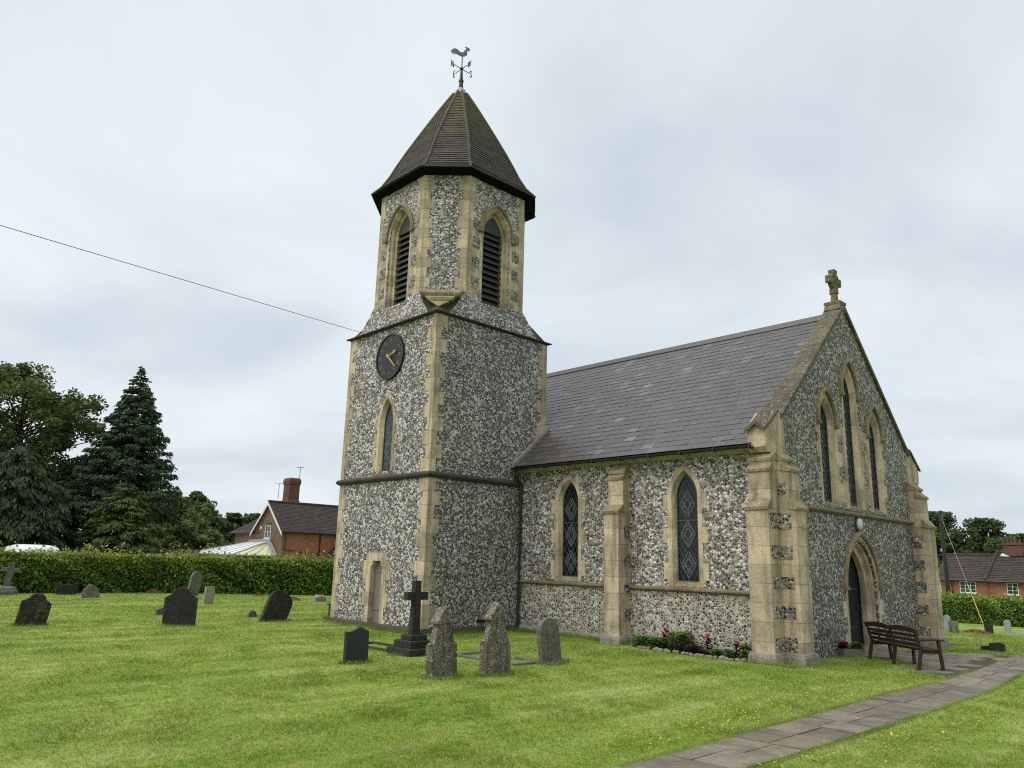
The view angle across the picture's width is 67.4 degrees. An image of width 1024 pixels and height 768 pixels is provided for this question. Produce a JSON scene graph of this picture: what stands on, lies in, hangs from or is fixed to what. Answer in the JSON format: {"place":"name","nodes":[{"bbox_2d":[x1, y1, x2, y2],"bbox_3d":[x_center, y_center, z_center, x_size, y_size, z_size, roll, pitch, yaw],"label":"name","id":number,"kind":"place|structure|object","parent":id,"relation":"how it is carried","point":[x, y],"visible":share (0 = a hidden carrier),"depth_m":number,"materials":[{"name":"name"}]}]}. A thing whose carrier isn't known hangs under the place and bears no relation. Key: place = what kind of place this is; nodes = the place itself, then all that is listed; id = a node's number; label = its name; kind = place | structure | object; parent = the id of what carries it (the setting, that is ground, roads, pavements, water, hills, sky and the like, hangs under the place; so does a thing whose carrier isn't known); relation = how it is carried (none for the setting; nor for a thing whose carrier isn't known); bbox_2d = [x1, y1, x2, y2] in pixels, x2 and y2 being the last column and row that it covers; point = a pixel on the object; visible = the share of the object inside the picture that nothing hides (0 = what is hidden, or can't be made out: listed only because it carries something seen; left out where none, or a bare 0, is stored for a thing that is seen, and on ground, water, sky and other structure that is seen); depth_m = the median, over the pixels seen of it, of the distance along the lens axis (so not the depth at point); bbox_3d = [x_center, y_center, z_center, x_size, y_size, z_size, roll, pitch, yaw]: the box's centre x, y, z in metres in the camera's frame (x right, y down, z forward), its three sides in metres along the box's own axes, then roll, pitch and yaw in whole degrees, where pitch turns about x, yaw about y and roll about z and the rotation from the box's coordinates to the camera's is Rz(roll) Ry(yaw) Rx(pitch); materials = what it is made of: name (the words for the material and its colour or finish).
{"place":"outdoors","nodes":[
{"label":"outdoors","id":0,"kind":"place"},
{"bbox_2d":[0,593,1023,767],"bbox_3d":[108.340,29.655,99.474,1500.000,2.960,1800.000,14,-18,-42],"label":"ground","id":1,"kind":"structure","parent":0,"point":[967,626],"depth_m":11.11,"materials":[{"name":"green plant"}]},
{"bbox_2d":[0,562,20,594],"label":"stone cross","id":2,"kind":"object","parent":1,"relation":"on","point":[6,588],"visible":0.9,"depth_m":34.07,"materials":[{"name":"grey stone"}]},
{"bbox_2d":[4,544,58,551],"bbox_3d":[-25.875,9.660,40.791,4.710,2.240,1.970,-11,-18,42],"label":"van","id":3,"kind":"object","parent":1,"relation":"on","point":[23,547],"visible":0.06,"depth_m":39.55,"materials":[{"name":"metal"}]},
{"bbox_2d":[14,593,51,625],"bbox_3d":[-12.900,6.198,20.693,0.110,1.098,0.740,-11,-26,43],"label":"headstone","id":4,"kind":"object","parent":1,"relation":"on","point":[35,608],"visible":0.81,"depth_m":20.68,"materials":[{"name":"grey stone"}]},
{"bbox_2d":[0,445,83,551],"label":"conifer tree","id":5,"kind":"object","parent":1,"relation":"on","point":[31,493],"visible":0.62,"depth_m":46.00,"materials":[{"name":"green plant"}]},
{"bbox_2d":[0,361,108,482],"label":"broadleaf tree","id":6,"kind":"object","parent":1,"relation":"on","point":[55,413],"visible":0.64,"depth_m":55.53,"materials":[{"name":"green plant"}]},
{"bbox_2d":[55,583,77,594],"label":"headstone","id":7,"kind":"object","parent":1,"relation":"on","point":[66,589],"visible":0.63,"depth_m":35.34,"materials":[{"name":"black stone"}]},
{"bbox_2d":[52,457,95,548],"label":"conifer tree","id":8,"kind":"object","parent":1,"relation":"on","point":[75,526],"visible":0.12,"depth_m":55.24,"materials":[{"name":"green plant"}]},
{"bbox_2d":[81,584,99,597],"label":"headstone","id":9,"kind":"object","parent":1,"relation":"on","point":[91,591],"visible":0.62,"depth_m":33.46,"materials":[{"name":"grey stone"}]},
{"bbox_2d":[57,366,182,527],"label":"conifer tree","id":10,"kind":"object","parent":1,"relation":"on","point":[122,454],"visible":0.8,"depth_m":54.76,"materials":[{"name":"green plant"}]},
{"bbox_2d":[71,483,169,555],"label":"conifer tree","id":11,"kind":"object","parent":1,"relation":"on","point":[123,517],"visible":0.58,"depth_m":50.03,"materials":[{"name":"green plant"}]},
{"bbox_2d":[145,588,160,592],"bbox_3d":[-18.074,10.457,38.800,0.883,0.286,0.757,14,-18,-42],"label":"clippings heap","id":12,"kind":"object","parent":1,"relation":"on","point":[154,591],"visible":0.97,"depth_m":38.64,"materials":[{"name":"brown plant"}]},
{"bbox_2d":[155,606,163,614],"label":"headstone","id":13,"kind":"object","parent":1,"relation":"on","point":[159,611],"visible":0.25,"depth_m":25.20,"materials":[{"name":"grey stone"}]},
{"bbox_2d":[0,535,334,595],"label":"hedge","id":14,"kind":"object","parent":1,"relation":"on","point":[48,571],"visible":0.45,"depth_m":39.25,"materials":[{"name":"green plant"}]},
{"bbox_2d":[143,496,211,538],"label":"broadleaf tree","id":15,"kind":"object","parent":1,"relation":"on","point":[186,512],"visible":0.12,"depth_m":70.63,"materials":[{"name":"green plant"}]},
{"bbox_2d":[162,587,197,625],"bbox_3d":[-9.454,6.458,21.878,0.880,1.307,0.120,4,-13,-11],"label":"headstone","id":16,"kind":"object","parent":1,"relation":"on","point":[180,604],"visible":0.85,"depth_m":21.84,"materials":[{"name":"black stone"}]},
{"bbox_2d":[170,549,199,555],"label":"shed","id":17,"kind":"structure","parent":1,"relation":"on","point":[178,550],"depth_m":57.93,"materials":[{"name":"brick"}]},
{"bbox_2d":[161,490,217,533],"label":"broadleaf tree","id":18,"kind":"object","parent":1,"relation":"on","point":[199,501],"visible":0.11,"depth_m":97.90,"materials":[{"name":"green plant"}]},
{"bbox_2d":[187,571,201,595],"bbox_3d":[-15.537,9.873,37.552,0.140,1.448,0.640,-11,-31,26],"label":"headstone","id":19,"kind":"object","parent":1,"relation":"on","point":[195,581],"visible":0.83,"depth_m":37.55,"materials":[{"name":"grey stone"}]},
{"bbox_2d":[160,519,231,555],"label":"broadleaf tree","id":20,"kind":"object","parent":1,"relation":"on","point":[182,534],"visible":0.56,"depth_m":65.48,"materials":[{"name":"green plant"}]},
{"bbox_2d":[203,586,214,603],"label":"headstone","id":21,"kind":"object","parent":1,"relation":"on","point":[209,593],"visible":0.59,"depth_m":31.38,"materials":[{"name":"beige stone"}]},
{"bbox_2d":[208,510,234,544],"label":"broadleaf tree","id":22,"kind":"object","parent":1,"relation":"on","point":[220,523],"visible":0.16,"depth_m":102.09,"materials":[{"name":"green plant"}]},
{"bbox_2d":[221,512,260,541],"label":"broadleaf tree","id":23,"kind":"object","parent":1,"relation":"on","point":[238,520],"visible":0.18,"depth_m":105.55,"materials":[{"name":"green plant"}]},
{"bbox_2d":[247,610,256,616],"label":"headstone","id":24,"kind":"object","parent":1,"relation":"on","point":[251,613],"visible":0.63,"depth_m":25.45,"materials":[{"name":"grey stone"}]},
{"bbox_2d":[194,478,338,560],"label":"brick house","id":25,"kind":"structure","parent":1,"relation":"on","point":[290,523],"depth_m":58.55,"materials":[{"name":"brick"}]},
{"bbox_2d":[263,525,271,538],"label":"window","id":26,"kind":"structure","parent":25,"relation":"in","point":[267,535],"depth_m":58.13,"materials":[{"name":"white paint"}]},
{"bbox_2d":[258,590,292,621],"bbox_3d":[-7.424,7.139,24.253,0.150,1.230,0.840,-17,-46,37],"label":"headstone","id":27,"kind":"object","parent":1,"relation":"on","point":[278,605],"visible":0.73,"depth_m":24.22,"materials":[{"name":"black stone"}]},
{"bbox_2d":[312,595,325,601],"bbox_3d":[-8.884,9.918,35.371,0.260,0.400,0.750,-5,-15,26],"label":"grave marker","id":28,"kind":"object","parent":1,"relation":"on","point":[318,598],"visible":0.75,"depth_m":35.21,"materials":[{"name":"beige stone"}]},
{"bbox_2d":[327,601,330,615],"bbox_3d":[-6.084,7.772,26.416,0.420,0.680,0.420,-7,-16,34],"label":"pedestal","id":29,"kind":"object","parent":1,"relation":"on","point":[329,603],"visible":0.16,"depth_m":26.35,"materials":[{"name":"grey stone"}]},
{"bbox_2d":[343,627,368,663],"bbox_3d":[-3.066,5.257,15.089,0.085,0.920,0.540,-11,-18,41],"label":"headstone","id":30,"kind":"object","parent":1,"relation":"on","point":[356,642],"visible":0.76,"depth_m":15.07,"materials":[{"name":"stone"}]},
{"bbox_2d":[368,641,393,651],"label":"grave kerb","id":31,"kind":"structure","parent":1,"relation":"on","point":[378,643],"depth_m":18.02,"materials":[{"name":"grey stone"}]},
{"bbox_2d":[386,580,429,656],"bbox_3d":[-2.127,5.160,16.837,0.840,1.650,0.840,14,-18,-42],"label":"stone cross","id":32,"kind":"object","parent":1,"relation":"on","point":[414,642],"visible":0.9,"depth_m":16.69,"materials":[{"name":"grey stone"}]},
{"bbox_2d":[425,607,456,678],"bbox_3d":[-1.251,4.713,13.670,0.190,1.435,0.672,-11,-18,37],"label":"headstone","id":33,"kind":"object","parent":1,"relation":"on","point":[441,652],"visible":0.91,"depth_m":13.62,"materials":[{"name":"grey stone"}]},
{"bbox_2d":[479,602,510,675],"bbox_3d":[-0.301,4.815,14.174,0.203,1.515,0.672,-12,-19,43],"label":"headstone","id":34,"kind":"object","parent":1,"relation":"on","point":[495,647],"visible":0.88,"depth_m":14.12,"materials":[{"name":"grey stone"}]},
{"bbox_2d":[457,651,538,665],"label":"grave kerb","id":35,"kind":"structure","parent":1,"relation":"on","point":[465,655],"depth_m":16.13,"materials":[{"name":"grey stone"}]},
{"bbox_2d":[100,639,1003,767],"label":"buttercups","id":36,"kind":"object","parent":1,"relation":"on","point":[715,722],"visible":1,"depth_m":9.82,"materials":[{"name":"yellow plant"}]},
{"bbox_2d":[536,618,568,665],"bbox_3d":[0.794,5.408,15.798,0.300,1.150,0.780,-15,-16,40],"label":"headstone","id":37,"kind":"object","parent":1,"relation":"on","point":[548,641],"visible":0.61,"depth_m":15.73,"materials":[{"name":"grey stone"}]},
{"bbox_2d":[326,47,948,666],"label":"church","id":38,"kind":"structure","parent":1,"relation":"on","point":[760,491],"depth_m":22.66,"materials":[{"name":"stone"}]},
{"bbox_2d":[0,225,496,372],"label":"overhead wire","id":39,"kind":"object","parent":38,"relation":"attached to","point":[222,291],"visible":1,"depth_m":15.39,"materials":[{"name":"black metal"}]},
{"bbox_2d":[372,561,381,622],"bbox_3d":[-3.940,6.178,22.920,0.085,1.880,0.640,14,-18,-42],"label":"door","id":40,"kind":"structure","parent":38,"relation":"in","point":[378,568],"depth_m":22.98,"materials":[{"name":"beige wood"}]},
{"bbox_2d":[382,403,392,470],"bbox_3d":[-3.825,1.615,23.912,0.030,2.180,0.580,14,-18,-42],"label":"window","id":41,"kind":"structure","parent":38,"relation":"in","point":[388,427],"depth_m":23.94,"materials":[{"name":"glass"}]},
{"bbox_2d":[562,482,577,576],"bbox_3d":[1.748,4.274,22.671,0.030,2.780,0.690,14,-18,-42],"label":"window","id":42,"kind":"structure","parent":38,"relation":"in","point":[569,552],"depth_m":22.68,"materials":[{"name":"glass"}]},
{"bbox_2d":[676,474,698,581],"bbox_3d":[4.537,3.686,19.808,0.030,2.780,0.690,14,-18,-42],"label":"window","id":43,"kind":"structure","parent":38,"relation":"in","point":[686,496],"depth_m":19.80,"materials":[{"name":"glass"}]},
{"bbox_2d":[820,404,831,501],"bbox_3d":[8.319,1.792,20.530,0.640,2.680,0.030,14,-18,-42],"label":"window","id":44,"kind":"structure","parent":38,"relation":"in","point":[823,426],"depth_m":20.59,"materials":[{"name":"glass"}]},
{"bbox_2d":[843,378,856,505],"bbox_3d":[9.468,1.541,21.702,0.640,3.760,0.030,14,-18,-42],"label":"window","id":45,"kind":"structure","parent":38,"relation":"in","point":[848,432],"depth_m":21.75,"materials":[{"name":"glass"}]},
{"bbox_2d":[848,557,862,643],"bbox_3d":[9.133,5.856,20.934,1.540,2.750,0.120,14,-18,-42],"label":"door","id":46,"kind":"structure","parent":38,"relation":"in","point":[854,597],"depth_m":21.17,"materials":[{"name":"black wood"}]},
{"bbox_2d":[869,423,879,508],"bbox_3d":[10.589,2.341,22.629,0.640,2.680,0.030,14,-18,-42],"label":"window","id":47,"kind":"structure","parent":38,"relation":"in","point":[871,441],"depth_m":22.70,"materials":[{"name":"glass"}]},
{"bbox_2d":[651,647,747,659],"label":"soil","id":48,"kind":"structure","parent":1,"relation":"on","point":[693,653],"depth_m":18.70,"materials":[{"name":"brown soil"}]},
{"bbox_2d":[630,635,656,646],"bbox_3d":[3.369,6.586,19.639,0.735,0.301,0.718,-6,-15,28],"label":"garden plant","id":49,"kind":"object","parent":48,"relation":"on","point":[637,641],"visible":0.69,"depth_m":19.57,"materials":[{"name":"green plant"}]},
{"bbox_2d":[644,635,668,647],"bbox_3d":[3.654,6.512,19.305,0.719,0.327,0.728,-3,-14,21],"label":"garden plant","id":50,"kind":"object","parent":48,"relation":"on","point":[654,639],"visible":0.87,"depth_m":19.22,"materials":[{"name":"green plant"}]},
{"bbox_2d":[661,624,671,646],"bbox_3d":[3.888,6.356,19.351,0.297,0.597,0.308,10,-15,-31],"label":"garden plant","id":51,"kind":"object","parent":48,"relation":"on","point":[664,634],"visible":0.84,"depth_m":19.35,"materials":[{"name":"plant"}]},
{"bbox_2d":[665,628,687,650],"bbox_3d":[4.081,6.312,18.980,0.605,0.596,0.632,-7,-16,33],"label":"garden plant","id":52,"kind":"object","parent":48,"relation":"on","point":[676,642],"visible":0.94,"depth_m":18.89,"materials":[{"name":"green plant"}]},
{"bbox_2d":[681,628,694,651],"bbox_3d":[4.334,6.284,18.870,0.370,0.595,0.369,14,-18,-42],"label":"garden plant","id":53,"kind":"object","parent":48,"relation":"on","point":[688,639],"visible":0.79,"depth_m":18.86,"materials":[{"name":"green plant"}]},
{"bbox_2d":[682,644,705,653],"bbox_3d":[4.399,6.390,18.491,0.592,0.260,0.566,7,-14,-21],"label":"garden plant","id":54,"kind":"object","parent":48,"relation":"on","point":[692,649],"visible":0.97,"depth_m":18.44,"materials":[{"name":"purple plant"}]},
{"bbox_2d":[704,634,713,654],"bbox_3d":[4.665,6.205,18.257,0.293,0.522,0.294,5,-14,-16],"label":"garden plant","id":55,"kind":"object","parent":48,"relation":"on","point":[708,639],"visible":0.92,"depth_m":18.23,"materials":[{"name":"pink plant"}]},
{"bbox_2d":[710,648,724,655],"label":"garden plant","id":56,"kind":"object","parent":48,"relation":"on","point":[717,652],"visible":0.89,"depth_m":17.97,"materials":[{"name":"green plant"}]},
{"bbox_2d":[721,648,736,657],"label":"garden plant","id":57,"kind":"object","parent":48,"relation":"on","point":[728,652],"visible":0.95,"depth_m":17.76,"materials":[{"name":"green plant"}]},
{"bbox_2d":[732,640,740,657],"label":"garden plant","id":58,"kind":"object","parent":48,"relation":"on","point":[736,647],"visible":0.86,"depth_m":17.74,"materials":[{"name":"pink plant"}]},
{"bbox_2d":[738,643,751,658],"bbox_3d":[5.334,6.111,17.493,0.412,0.399,0.415,-4,-14,24],"label":"garden plant","id":59,"kind":"object","parent":48,"relation":"on","point":[743,651],"visible":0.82,"depth_m":17.46,"materials":[{"name":"green plant"}]},
{"bbox_2d":[838,647,865,656],"bbox_3d":[8.471,6.700,19.184,0.650,0.200,0.284,5,-13,-13],"label":"planter","id":60,"kind":"object","parent":1,"relation":"on","point":[851,652],"visible":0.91,"depth_m":19.07,"materials":[{"name":"stone"}]},
{"bbox_2d":[838,640,850,648],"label":"garden plant","id":61,"kind":"object","parent":60,"relation":"in","point":[842,646],"visible":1,"depth_m":19.16,"materials":[{"name":"red plant"}]},
{"bbox_2d":[849,641,863,648],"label":"garden plant","id":62,"kind":"object","parent":60,"relation":"in","point":[855,645],"visible":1,"depth_m":19.21,"materials":[{"name":"green plant"}]},
{"bbox_2d":[938,511,949,594],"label":"utility pole","id":63,"kind":"object","parent":1,"relation":"on","point":[945,567],"visible":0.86,"depth_m":54.58,"materials":[{"name":"black wood"}]},
{"bbox_2d":[941,517,983,624],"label":"stay wire","id":64,"kind":"object","parent":63,"relation":"attached to","point":[966,581],"visible":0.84,"depth_m":49.18,"materials":[{"name":"metal"}]},
{"bbox_2d":[943,615,950,628],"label":"headstone","id":65,"kind":"object","parent":1,"relation":"on","point":[946,618],"visible":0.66,"depth_m":38.75,"materials":[{"name":"grey stone"}]},
{"bbox_2d":[928,511,970,574],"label":"broadleaf tree","id":66,"kind":"object","parent":1,"relation":"on","point":[949,520],"visible":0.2,"depth_m":86.33,"materials":[{"name":"green plant"}]},
{"bbox_2d":[948,620,958,632],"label":"headstone","id":67,"kind":"object","parent":1,"relation":"on","point":[953,626],"visible":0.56,"depth_m":34.19,"materials":[{"name":"grey stone"}]},
{"bbox_2d":[961,628,991,633],"bbox_3d":[21.433,11.402,35.463,1.056,0.266,1.270,14,-18,-42],"label":"clippings heap","id":68,"kind":"object","parent":1,"relation":"on","point":[977,630],"visible":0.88,"depth_m":35.27,"materials":[{"name":"brown plant"}]},
{"bbox_2d":[946,517,1007,553],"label":"broadleaf tree","id":69,"kind":"object","parent":1,"relation":"on","point":[978,540],"visible":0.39,"depth_m":83.93,"materials":[{"name":"green plant"}]},
{"bbox_2d":[934,539,1023,597],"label":"brick house","id":70,"kind":"structure","parent":1,"relation":"on","point":[987,574],"depth_m":61.49,"materials":[{"name":"tile"}]},
{"bbox_2d":[959,581,977,593],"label":"window","id":71,"kind":"structure","parent":70,"relation":"in","point":[963,585],"depth_m":61.17,"materials":[{"name":"white paint"}]},
{"bbox_2d":[1006,583,1018,595],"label":"window","id":72,"kind":"structure","parent":70,"relation":"in","point":[1009,585],"depth_m":58.77,"materials":[{"name":"white paint"}]},
{"bbox_2d":[941,586,1023,627],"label":"hedge","id":73,"kind":"object","parent":1,"relation":"on","point":[993,610],"visible":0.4,"depth_m":50.55,"materials":[{"name":"green plant"}]},
{"bbox_2d":[981,646,988,649],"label":"headstone","id":74,"kind":"object","parent":1,"relation":"on","point":[984,647],"visible":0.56,"depth_m":22.50,"materials":[{"name":"black stone"}]},
{"bbox_2d":[984,624,993,633],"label":"headstone","id":75,"kind":"object","parent":1,"relation":"on","point":[988,628],"visible":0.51,"depth_m":36.00,"materials":[{"name":"grey stone"}]},
{"bbox_2d":[989,643,1005,651],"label":"headstone","id":76,"kind":"object","parent":1,"relation":"on","point":[1000,647],"visible":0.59,"depth_m":22.24,"materials":[{"name":"black stone"}]},
{"bbox_2d":[1003,620,1011,633],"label":"headstone","id":77,"kind":"object","parent":1,"relation":"on","point":[1007,626],"visible":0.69,"depth_m":37.02,"materials":[{"name":"grey stone"}]},
{"bbox_2d":[1005,533,1023,542],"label":"broadleaf tree","id":78,"kind":"object","parent":1,"relation":"on","point":[1017,536],"visible":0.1,"depth_m":82.51,"materials":[{"name":"green plant"}]},
{"bbox_2d":[0,0,1023,550],"label":"sky","id":79,"kind":"structure","parent":0,"point":[695,170],"materials":[{"name":"white"}]},
{"bbox_2d":[611,648,1023,767],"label":"path","id":80,"kind":"structure","parent":0,"point":[760,744],"depth_m":10.66,"materials":[{"name":"stone"}]},
{"bbox_2d":[864,621,944,669],"bbox_3d":[9.109,6.055,17.898,0.664,0.900,2.100,3,-13,-5],"label":"bench","id":81,"kind":"object","parent":80,"relation":"on","point":[895,644],"visible":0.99,"depth_m":17.76,"materials":[{"name":"brown wood"}]}
]}

